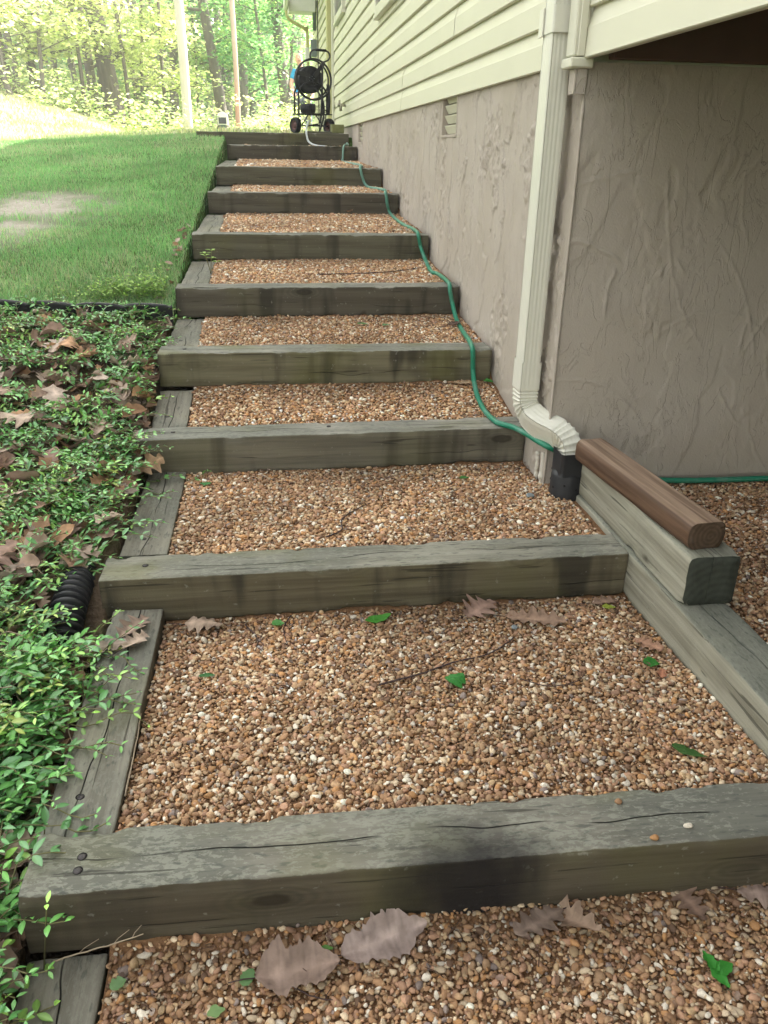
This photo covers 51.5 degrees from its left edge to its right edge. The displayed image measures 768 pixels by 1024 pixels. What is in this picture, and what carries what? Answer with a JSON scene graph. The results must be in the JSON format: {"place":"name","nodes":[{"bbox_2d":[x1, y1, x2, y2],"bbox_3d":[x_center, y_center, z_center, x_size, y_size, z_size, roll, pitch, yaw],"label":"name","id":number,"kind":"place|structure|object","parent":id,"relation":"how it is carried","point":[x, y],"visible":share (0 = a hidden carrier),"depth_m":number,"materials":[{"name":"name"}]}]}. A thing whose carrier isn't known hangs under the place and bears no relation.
{"place":"outdoors","nodes":[
{"label":"outdoors","id":0,"kind":"place"},
{"bbox_2d":[0,85,351,1023],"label":"ground","id":1,"kind":"structure","parent":0,"point":[96,615],"depth_m":4.11,"materials":[{"name":"plant"}]},
{"bbox_2d":[0,0,64,32],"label":"young tree","id":2,"kind":"object","parent":1,"relation":"on","point":[14,4],"visible":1,"depth_m":12.00,"materials":[{"name":"green plant"}]},
{"bbox_2d":[0,2,68,87],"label":"forest tree","id":3,"kind":"object","parent":1,"relation":"on","point":[17,44],"visible":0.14,"depth_m":21.49,"materials":[{"name":"green plant"}]},
{"bbox_2d":[0,4,89,93],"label":"forest tree","id":4,"kind":"object","parent":1,"relation":"on","point":[28,51],"visible":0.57,"depth_m":16.69,"materials":[{"name":"green plant"}]},
{"bbox_2d":[11,953,108,1023],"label":"side timber","id":5,"kind":"object","parent":1,"relation":"on","point":[75,985],"visible":0.69,"depth_m":1.33,"materials":[{"name":"grey wood"}]},
{"bbox_2d":[52,925,142,961],"bbox_3d":[-0.478,0.726,1.331,0.161,0.072,0.022,0,24,-3],"label":"twig","id":6,"kind":"object","parent":5,"relation":"on","point":[80,952],"visible":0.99,"depth_m":1.32,"materials":[{"name":"wood"}]},
{"bbox_2d":[0,2,120,95],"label":"young tree","id":7,"kind":"object","parent":1,"relation":"on","point":[4,78],"visible":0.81,"depth_m":15.51,"materials":[{"name":"green plant"}]},
{"bbox_2d":[0,0,139,105],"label":"young tree","id":8,"kind":"object","parent":1,"relation":"on","point":[49,45],"visible":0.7,"depth_m":15.83,"materials":[{"name":"green plant"}]},
{"bbox_2d":[45,561,95,665],"bbox_3d":[-0.847,0.332,2.251,0.109,0.369,0.707,-2,25,-8],"label":"drain pipe","id":9,"kind":"object","parent":1,"relation":"on","point":[75,590],"visible":0.28,"depth_m":2.10,"materials":[{"name":"black plastic"}]},
{"bbox_2d":[7,0,133,96],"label":"forest tree","id":10,"kind":"object","parent":1,"relation":"on","point":[52,61],"visible":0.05,"depth_m":23.55,"materials":[{"name":"green plant"}]},
{"bbox_2d":[1,0,147,98],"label":"forest tree","id":11,"kind":"object","parent":1,"relation":"on","point":[32,64],"visible":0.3,"depth_m":17.50,"materials":[{"name":"green plant"}]},
{"bbox_2d":[0,323,165,815],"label":"dead leaves","id":12,"kind":"object","parent":1,"relation":"on","point":[42,573],"visible":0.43,"depth_m":1.96,"materials":[{"name":"plant"}]},
{"bbox_2d":[0,299,173,331],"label":"lawn edging","id":13,"kind":"object","parent":1,"relation":"on","point":[163,310],"visible":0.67,"depth_m":3.63,"materials":[{"name":"black plastic"}]},
{"bbox_2d":[31,3,150,104],"bbox_3d":[-8.970,-15.894,21.654,3.871,9.378,4.064,22,31,38],"label":"forest tree","id":14,"kind":"object","parent":1,"relation":"on","point":[72,65],"visible":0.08,"depth_m":22.74,"materials":[{"name":"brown plant"}]},
{"bbox_2d":[8,0,175,115],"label":"young tree","id":15,"kind":"object","parent":1,"relation":"on","point":[71,4],"visible":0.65,"depth_m":16.94,"materials":[{"name":"green plant"}]},
{"bbox_2d":[0,223,190,1023],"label":"leaf litter","id":16,"kind":"object","parent":1,"relation":"on","point":[34,560],"visible":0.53,"depth_m":2.61,"materials":[{"name":"plant"}]},
{"bbox_2d":[0,539,21,570],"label":"dead leaf","id":17,"kind":"object","parent":16,"relation":"on","point":[9,545],"visible":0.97,"depth_m":2.19,"materials":[{"name":"plant"}]},
{"bbox_2d":[41,384,69,411],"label":"dead leaf","id":18,"kind":"object","parent":16,"relation":"on","point":[54,392],"visible":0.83,"depth_m":2.97,"materials":[{"name":"plant"}]},
{"bbox_2d":[55,336,82,349],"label":"dead leaf","id":19,"kind":"object","parent":16,"relation":"on","point":[69,341],"visible":1,"depth_m":3.25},
{"bbox_2d":[73,345,97,357],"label":"dead leaf","id":20,"kind":"object","parent":16,"relation":"on","point":[86,353],"visible":0.94,"depth_m":3.24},
{"bbox_2d":[89,416,114,434],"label":"dead leaf","id":21,"kind":"object","parent":16,"relation":"on","point":[98,429],"visible":0.94,"depth_m":2.85,"materials":[{"name":"plant"}]},
{"bbox_2d":[0,288,207,1023],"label":"ground cover","id":22,"kind":"object","parent":16,"relation":"on","point":[17,718],"depth_m":2.03,"materials":[{"name":"plant"}]},
{"bbox_2d":[0,411,33,428],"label":"dead leaf","id":23,"kind":"object","parent":22,"relation":"on","point":[21,419],"visible":1,"depth_m":2.83,"materials":[{"name":"plant"}]},
{"bbox_2d":[28,662,85,694],"bbox_3d":[-0.783,0.393,1.846,0.175,0.013,0.109,-6,30,-28],"label":"dead leaf","id":24,"kind":"object","parent":22,"relation":"on","point":[76,673],"visible":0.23,"depth_m":1.88,"materials":[{"name":"brown plant"}]},
{"bbox_2d":[138,452,164,474],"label":"dead leaf","id":25,"kind":"object","parent":16,"relation":"on","point":[152,459],"visible":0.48,"depth_m":2.81,"materials":[{"name":"brown plant"}]},
{"bbox_2d":[21,256,170,302],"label":"weeds","id":26,"kind":"object","parent":1,"relation":"on","point":[127,284],"visible":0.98,"depth_m":3.82,"materials":[{"name":"green plant"}]},
{"bbox_2d":[40,609,164,837],"bbox_3d":[-0.622,0.497,1.850,0.138,0.143,0.812,-2,25,-8],"label":"side timber","id":27,"kind":"object","parent":1,"relation":"on","point":[102,783],"visible":0.59,"depth_m":1.70,"materials":[{"name":"grey wood"}]},
{"bbox_2d":[79,638,126,652],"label":"dead leaf","id":28,"kind":"object","parent":27,"relation":"on","point":[116,644],"visible":0.51,"depth_m":2.01,"materials":[{"name":"brown plant"}]},
{"bbox_2d":[107,614,149,647],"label":"dead leaf","id":29,"kind":"object","parent":27,"relation":"on","point":[135,621],"visible":0.82,"depth_m":2.09,"materials":[{"name":"brown plant"}]},
{"bbox_2d":[108,629,148,657],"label":"dead leaf","id":30,"kind":"object","parent":27,"relation":"on","point":[139,638],"visible":1,"depth_m":2.03,"materials":[{"name":"brown plant"}]},
{"bbox_2d":[39,0,169,112],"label":"forest tree","id":31,"kind":"object","parent":1,"relation":"on","point":[89,69],"visible":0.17,"depth_m":19.41,"materials":[{"name":"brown plant"}]},
{"bbox_2d":[39,0,195,124],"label":"forest tree","id":32,"kind":"object","parent":1,"relation":"on","point":[106,71],"visible":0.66,"depth_m":17.68,"materials":[{"name":"green plant"}]},
{"bbox_2d":[59,0,196,126],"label":"young tree","id":33,"kind":"object","parent":1,"relation":"on","point":[151,76],"visible":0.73,"depth_m":17.25,"materials":[{"name":"green plant"}]},
{"bbox_2d":[62,0,203,120],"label":"forest tree","id":34,"kind":"object","parent":1,"relation":"on","point":[127,20],"visible":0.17,"depth_m":25.45,"materials":[{"name":"green plant"}]},
{"bbox_2d":[82,0,209,129],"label":"young tree","id":35,"kind":"object","parent":1,"relation":"on","point":[154,4],"visible":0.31,"depth_m":19.04,"materials":[{"name":"green plant"}]},
{"bbox_2d":[0,0,304,127],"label":"distant trunks","id":36,"kind":"object","parent":1,"relation":"on","point":[231,81],"visible":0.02,"depth_m":32.12,"materials":[{"name":"brown plant"}]},
{"bbox_2d":[119,472,186,558],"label":"side timber","id":37,"kind":"object","parent":1,"relation":"on","point":[166,509],"visible":0.59,"depth_m":2.53,"materials":[{"name":"grey wood"}]},
{"bbox_2d":[0,37,313,132],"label":"brush","id":38,"kind":"object","parent":1,"relation":"on","point":[69,99],"visible":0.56,"depth_m":16.35,"materials":[{"name":"green plant"}]},
{"bbox_2d":[2,0,314,128],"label":"distant woods","id":39,"kind":"object","parent":1,"relation":"on","point":[64,66],"visible":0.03,"depth_m":34.33,"materials":[{"name":"green plant"}]},
{"bbox_2d":[0,88,322,321],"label":"lawn grass","id":40,"kind":"structure","parent":1,"relation":"on","point":[22,135],"depth_m":5.69,"materials":[{"name":"plant"}]},
{"bbox_2d":[116,0,210,120],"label":"forest tree","id":41,"kind":"object","parent":1,"relation":"on","point":[158,92],"visible":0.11,"depth_m":28.07,"materials":[{"name":"green plant"}]},
{"bbox_2d":[94,0,233,128],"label":"young tree","id":42,"kind":"object","parent":1,"relation":"on","point":[162,66],"visible":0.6,"depth_m":18.36,"materials":[{"name":"green plant"}]},
{"bbox_2d":[152,390,192,427],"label":"side timber","id":43,"kind":"object","parent":1,"relation":"on","point":[177,406],"visible":0.33,"depth_m":3.11,"materials":[{"name":"grey wood"}]},
{"bbox_2d":[174,0,192,131],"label":"wooden pole","id":44,"kind":"object","parent":1,"relation":"on","point":[182,47],"visible":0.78,"depth_m":15.36,"materials":[{"name":"beige wood"}]},
{"bbox_2d":[136,0,230,126],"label":"forest tree","id":45,"kind":"object","parent":1,"relation":"on","point":[175,61],"visible":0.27,"depth_m":23.22,"materials":[{"name":"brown plant"}]},
{"bbox_2d":[166,319,203,345],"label":"side timber","id":46,"kind":"object","parent":1,"relation":"on","point":[188,331],"visible":0.45,"depth_m":3.58,"materials":[{"name":"grey wood"}]},
{"bbox_2d":[131,1,256,127],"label":"young tree","id":47,"kind":"object","parent":1,"relation":"on","point":[195,51],"visible":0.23,"depth_m":23.88,"materials":[{"name":"green plant"}]},
{"bbox_2d":[181,261,214,283],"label":"side timber","id":48,"kind":"object","parent":1,"relation":"on","point":[198,273],"visible":0.4,"depth_m":4.17,"materials":[{"name":"grey wood"}]},
{"bbox_2d":[178,6,234,123],"bbox_3d":[-6.869,-18.669,28.277,3.783,10.385,4.595,10,26,20],"label":"forest tree","id":49,"kind":"object","parent":1,"relation":"on","point":[227,89],"visible":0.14,"depth_m":29.50,"materials":[{"name":"green plant"}]},
{"bbox_2d":[134,0,283,128],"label":"forest tree","id":50,"kind":"object","parent":1,"relation":"on","point":[214,68],"visible":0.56,"depth_m":20.39,"materials":[{"name":"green plant"}]},
{"bbox_2d":[196,215,224,231],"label":"side timber","id":51,"kind":"object","parent":1,"relation":"on","point":[211,223],"visible":0.31,"depth_m":4.98,"materials":[{"name":"grey wood"}]},
{"bbox_2d":[156,0,286,126],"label":"forest tree","id":52,"kind":"object","parent":1,"relation":"on","point":[228,105],"visible":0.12,"depth_m":24.91,"materials":[{"name":"green plant"}]},
{"bbox_2d":[217,111,227,129],"bbox_3d":[-3.673,-8.633,18.242,0.220,0.969,0.455,-2,25,-8],"label":"mailbox","id":53,"kind":"object","parent":1,"relation":"on","point":[222,118],"visible":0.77,"depth_m":17.91,"materials":[{"name":"white paint"}]},
{"bbox_2d":[188,2,267,79],"bbox_3d":[-5.052,-15.265,24.932,3.255,7.076,3.700,14,27,26],"label":"young tree","id":54,"kind":"object","parent":1,"relation":"on","point":[217,35],"visible":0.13,"depth_m":25.07,"materials":[{"name":"green plant"}]},
{"bbox_2d":[229,0,240,127],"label":"wooden pole","id":55,"kind":"object","parent":1,"relation":"on","point":[235,56],"visible":0.75,"depth_m":16.78,"materials":[{"name":"wood"}]},
{"bbox_2d":[163,0,313,127],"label":"forest tree","id":56,"kind":"object","parent":1,"relation":"on","point":[244,84],"visible":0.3,"depth_m":23.37,"materials":[{"name":"green plant"}]},
{"bbox_2d":[186,0,293,102],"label":"young tree","id":57,"kind":"object","parent":1,"relation":"on","point":[230,85],"visible":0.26,"depth_m":24.27,"materials":[{"name":"green plant"}]},
{"bbox_2d":[205,0,288,125],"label":"forest tree","id":58,"kind":"object","parent":1,"relation":"on","point":[252,106],"visible":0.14,"depth_m":26.00,"materials":[{"name":"green plant"}]},
{"bbox_2d":[195,0,304,128],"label":"young tree","id":59,"kind":"object","parent":1,"relation":"on","point":[258,34],"visible":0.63,"depth_m":19.73,"materials":[{"name":"green plant"}]},
{"bbox_2d":[197,0,313,126],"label":"forest tree","id":60,"kind":"object","parent":1,"relation":"on","point":[276,45],"visible":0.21,"depth_m":20.68,"materials":[{"name":"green plant"}]},
{"bbox_2d":[227,4,314,116],"bbox_3d":[-2.940,-16.640,24.124,4.265,10.390,4.573,-16,29,-33],"label":"forest tree","id":61,"kind":"object","parent":1,"relation":"on","point":[271,75],"visible":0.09,"depth_m":25.12,"materials":[{"name":"green plant"}]},
{"bbox_2d":[196,131,348,145],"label":"step timber","id":62,"kind":"object","parent":1,"relation":"on","point":[263,138],"visible":0.64,"depth_m":8.36,"materials":[{"name":"grey wood"}]},
{"bbox_2d":[232,0,312,126],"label":"young tree","id":63,"kind":"object","parent":1,"relation":"on","point":[293,47],"visible":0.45,"depth_m":19.39,"materials":[{"name":"green plant"}]},
{"bbox_2d":[256,8,312,126],"bbox_3d":[-4.298,-18.689,28.447,3.824,10.335,4.210,-2,25,-8],"label":"forest tree","id":64,"kind":"object","parent":1,"relation":"on","point":[269,39],"visible":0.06,"depth_m":29.68,"materials":[{"name":"green plant"}]},
{"bbox_2d":[227,144,356,160],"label":"step timber","id":65,"kind":"object","parent":1,"relation":"on","point":[280,152],"visible":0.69,"depth_m":7.94,"materials":[{"name":"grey wood"}]},
{"bbox_2d":[290,48,334,132],"bbox_3d":[-0.798,-4.549,8.622,0.477,0.818,0.348,-15,29,-32],"label":"hose reel cart","id":66,"kind":"object","parent":1,"relation":"on","point":[308,79],"visible":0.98,"depth_m":8.57,"materials":[{"name":"plastic"}]},
{"bbox_2d":[18,783,767,953],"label":"step timber","id":67,"kind":"object","parent":1,"relation":"on","point":[309,870],"visible":0.99,"depth_m":1.44,"materials":[{"name":"grey wood"}]},
{"bbox_2d":[283,0,767,485],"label":"house","id":68,"kind":"structure","parent":1,"relation":"on","point":[579,188],"depth_m":2.71,"materials":[{"name":"paint"}]},
{"bbox_2d":[333,0,345,26],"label":"window","id":69,"kind":"structure","parent":68,"relation":"in","point":[339,5],"depth_m":8.94,"materials":[{"name":"white glass"}]},
{"bbox_2d":[373,0,396,20],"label":"window","id":70,"kind":"structure","parent":68,"relation":"in","point":[381,7],"depth_m":5.80,"materials":[{"name":"white glass"}]},
{"bbox_2d":[576,494,767,758],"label":"side timber","id":71,"kind":"object","parent":1,"relation":"on","point":[720,651],"visible":0.52,"depth_m":1.97,"materials":[{"name":"grey wood"}]},
{"bbox_2d":[579,464,740,604],"bbox_3d":[0.790,0.016,2.408,0.143,0.143,0.796,-2,25,-8],"label":"side timber","id":72,"kind":"object","parent":71,"relation":"on","point":[680,571],"visible":0.59,"depth_m":2.13,"materials":[{"name":"grey wood"}]},
{"bbox_2d":[575,438,725,549],"bbox_3d":[0.755,-0.073,2.339,0.108,0.077,0.668,-5,25,-12],"label":"landscape timber","id":73,"kind":"object","parent":72,"relation":"on","point":[685,520],"visible":1,"depth_m":2.22,"materials":[{"name":"brown wood"}]},
{"bbox_2d":[97,144,767,1023],"bbox_3d":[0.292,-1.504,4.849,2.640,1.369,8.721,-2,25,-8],"label":"gravel","id":74,"kind":"structure","parent":0,"point":[255,492],"depth_m":1.86,"materials":[{"name":"gravel"}]},
{"bbox_2d":[110,976,125,990],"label":"green leaf","id":75,"kind":"object","parent":74,"relation":"on","point":[117,983],"visible":1,"depth_m":1.33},
{"bbox_2d":[169,616,222,632],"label":"dead leaf","id":76,"kind":"object","parent":74,"relation":"on","point":[192,622],"visible":1,"depth_m":2.16,"materials":[{"name":"brown plant"}]},
{"bbox_2d":[207,1004,224,1017],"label":"green leaf","id":77,"kind":"object","parent":74,"relation":"on","point":[215,1010],"visible":1,"depth_m":1.29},
{"bbox_2d":[239,968,254,985],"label":"green leaf","id":78,"kind":"object","parent":74,"relation":"on","point":[248,973],"visible":1,"depth_m":1.35,"materials":[{"name":"plant"}]},
{"bbox_2d":[228,934,339,997],"bbox_3d":[-0.163,0.777,1.346,0.163,0.026,0.117,-22,33,-40],"label":"dead leaf","id":79,"kind":"object","parent":74,"relation":"on","point":[280,970],"visible":1,"depth_m":1.36,"materials":[{"name":"brown plant"}]},
{"bbox_2d":[216,166,381,186],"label":"step timber","id":80,"kind":"object","parent":74,"relation":"on","point":[262,175],"visible":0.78,"depth_m":6.32,"materials":[{"name":"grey wood"}]},
{"bbox_2d":[207,191,397,213],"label":"step timber","id":81,"kind":"object","parent":74,"relation":"on","point":[224,202],"visible":0.83,"depth_m":5.57,"materials":[{"name":"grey wood"}]},
{"bbox_2d":[192,231,428,259],"bbox_3d":[-0.419,-1.550,4.637,1.356,0.142,0.143,-2,25,-8],"label":"step timber","id":82,"kind":"object","parent":74,"relation":"on","point":[289,245],"visible":0.93,"depth_m":4.57,"materials":[{"name":"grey wood"}]},
{"bbox_2d":[175,282,458,317],"bbox_3d":[-0.318,-1.054,3.944,1.378,0.143,0.142,-3,25,-8],"label":"step timber","id":83,"kind":"object","parent":74,"relation":"on","point":[267,299],"visible":0.98,"depth_m":3.88,"materials":[{"name":"grey wood"}]},
{"bbox_2d":[157,342,491,386],"bbox_3d":[-0.239,-0.634,3.403,1.398,0.144,0.143,-2,25,-8],"label":"step timber","id":84,"kind":"object","parent":74,"relation":"on","point":[191,366],"visible":0.97,"depth_m":3.34,"materials":[{"name":"grey wood"}]},
{"bbox_2d":[134,416,524,475],"bbox_3d":[-0.187,-0.253,3.010,1.441,0.144,0.142,-3,25,-8],"label":"step timber","id":85,"kind":"object","parent":74,"relation":"on","point":[276,447],"visible":0.94,"depth_m":2.95,"materials":[{"name":"grey wood"}]},
{"bbox_2d":[98,534,627,621],"bbox_3d":[-0.035,0.189,2.333,1.507,0.144,0.142,-2,25,-8],"label":"step timber","id":86,"kind":"object","parent":74,"relation":"on","point":[214,585],"visible":1,"depth_m":2.27,"materials":[{"name":"grey wood"}]},
{"bbox_2d":[365,613,390,622],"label":"green leaf","id":87,"kind":"object","parent":74,"relation":"on","point":[377,618],"visible":1,"depth_m":2.23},
{"bbox_2d":[338,908,426,963],"bbox_3d":[-0.019,0.755,1.401,0.210,0.022,0.095,-11,40,-19],"label":"dead leaf","id":88,"kind":"object","parent":74,"relation":"on","point":[389,934],"visible":1,"depth_m":1.42,"materials":[{"name":"brown plant"}]},
{"bbox_2d":[117,214,767,1023],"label":"leaf crumbs","id":89,"kind":"object","parent":74,"relation":"on","point":[331,938],"visible":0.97,"depth_m":1.90,"materials":[{"name":"plant"}]},
{"bbox_2d":[378,636,513,685],"bbox_3d":[0.175,0.381,2.023,0.428,0.011,0.040,-14,28,-30],"label":"twig","id":90,"kind":"object","parent":74,"relation":"on","point":[398,679],"visible":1,"depth_m":2.00,"materials":[{"name":"wood"}]},
{"bbox_2d":[445,673,465,687],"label":"green leaf","id":91,"kind":"object","parent":74,"relation":"on","point":[457,679],"visible":1,"depth_m":1.94,"materials":[{"name":"plant"}]},
{"bbox_2d":[454,594,496,621],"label":"dead leaf","id":92,"kind":"object","parent":74,"relation":"on","point":[478,607],"visible":1,"depth_m":2.27,"materials":[{"name":"brown plant"}]},
{"bbox_2d":[493,605,565,625],"bbox_3d":[0.402,0.293,2.230,0.215,0.018,0.106,4,24,6],"label":"dead leaf","id":93,"kind":"object","parent":74,"relation":"on","point":[541,616],"visible":1,"depth_m":2.24,"materials":[{"name":"brown plant"}]},
{"bbox_2d":[513,899,581,936],"bbox_3d":[0.303,0.740,1.461,0.155,0.014,0.089,-12,16,-26],"label":"dead leaf","id":94,"kind":"object","parent":74,"relation":"on","point":[538,920],"visible":0.98,"depth_m":1.45,"materials":[{"name":"brown plant"}]},
{"bbox_2d":[341,142,767,482],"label":"garden hose","id":95,"kind":"object","parent":74,"relation":"on","point":[497,422],"visible":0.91,"depth_m":3.29,"materials":[{"name":"rubber"}]},
{"bbox_2d":[548,447,581,501],"bbox_3d":[0.636,-0.127,2.762,0.116,0.188,0.116,-2,25,-8],"label":"drain adapter","id":96,"kind":"object","parent":74,"relation":"on","point":[565,477],"visible":0.78,"depth_m":2.72,"materials":[{"name":"black plastic"}]},
{"bbox_2d":[554,894,601,930],"bbox_3d":[0.330,0.737,1.467,0.064,0.032,0.170,-36,14,-30],"label":"dead leaf","id":97,"kind":"object","parent":74,"relation":"on","point":[574,916],"visible":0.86,"depth_m":1.45,"materials":[{"name":"brown plant"}]},
{"bbox_2d":[580,595,617,604],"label":"dead leaf","id":98,"kind":"object","parent":74,"relation":"on","point":[603,599],"visible":1,"depth_m":2.33,"materials":[{"name":"brown plant"}]},
{"bbox_2d":[620,631,663,651],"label":"dead leaf","id":99,"kind":"object","parent":74,"relation":"on","point":[649,644],"visible":1,"depth_m":2.10,"materials":[{"name":"brown plant"}]},
{"bbox_2d":[670,887,708,919],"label":"dead leaf","id":100,"kind":"object","parent":74,"relation":"on","point":[689,901],"visible":0.94,"depth_m":1.50,"materials":[{"name":"brown plant"}]},
{"bbox_2d":[672,743,707,756],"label":"green leaf","id":101,"kind":"object","parent":74,"relation":"on","point":[682,749],"visible":1,"depth_m":1.71,"materials":[{"name":"plant"}]},
{"bbox_2d":[702,950,719,970],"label":"green leaf","id":102,"kind":"object","parent":74,"relation":"on","point":[710,960],"visible":1,"depth_m":1.39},
{"bbox_2d":[710,968,730,987],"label":"green leaf","id":103,"kind":"object","parent":74,"relation":"on","point":[722,979],"visible":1,"depth_m":1.36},
{"bbox_2d":[715,960,732,975],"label":"green leaf","id":104,"kind":"object","parent":74,"relation":"on","point":[726,967],"visible":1,"depth_m":1.38,"materials":[{"name":"plant"}]},
{"bbox_2d":[718,884,767,908],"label":"dead leaf","id":105,"kind":"object","parent":74,"relation":"on","point":[759,892],"visible":1,"depth_m":1.51,"materials":[{"name":"brown plant"}]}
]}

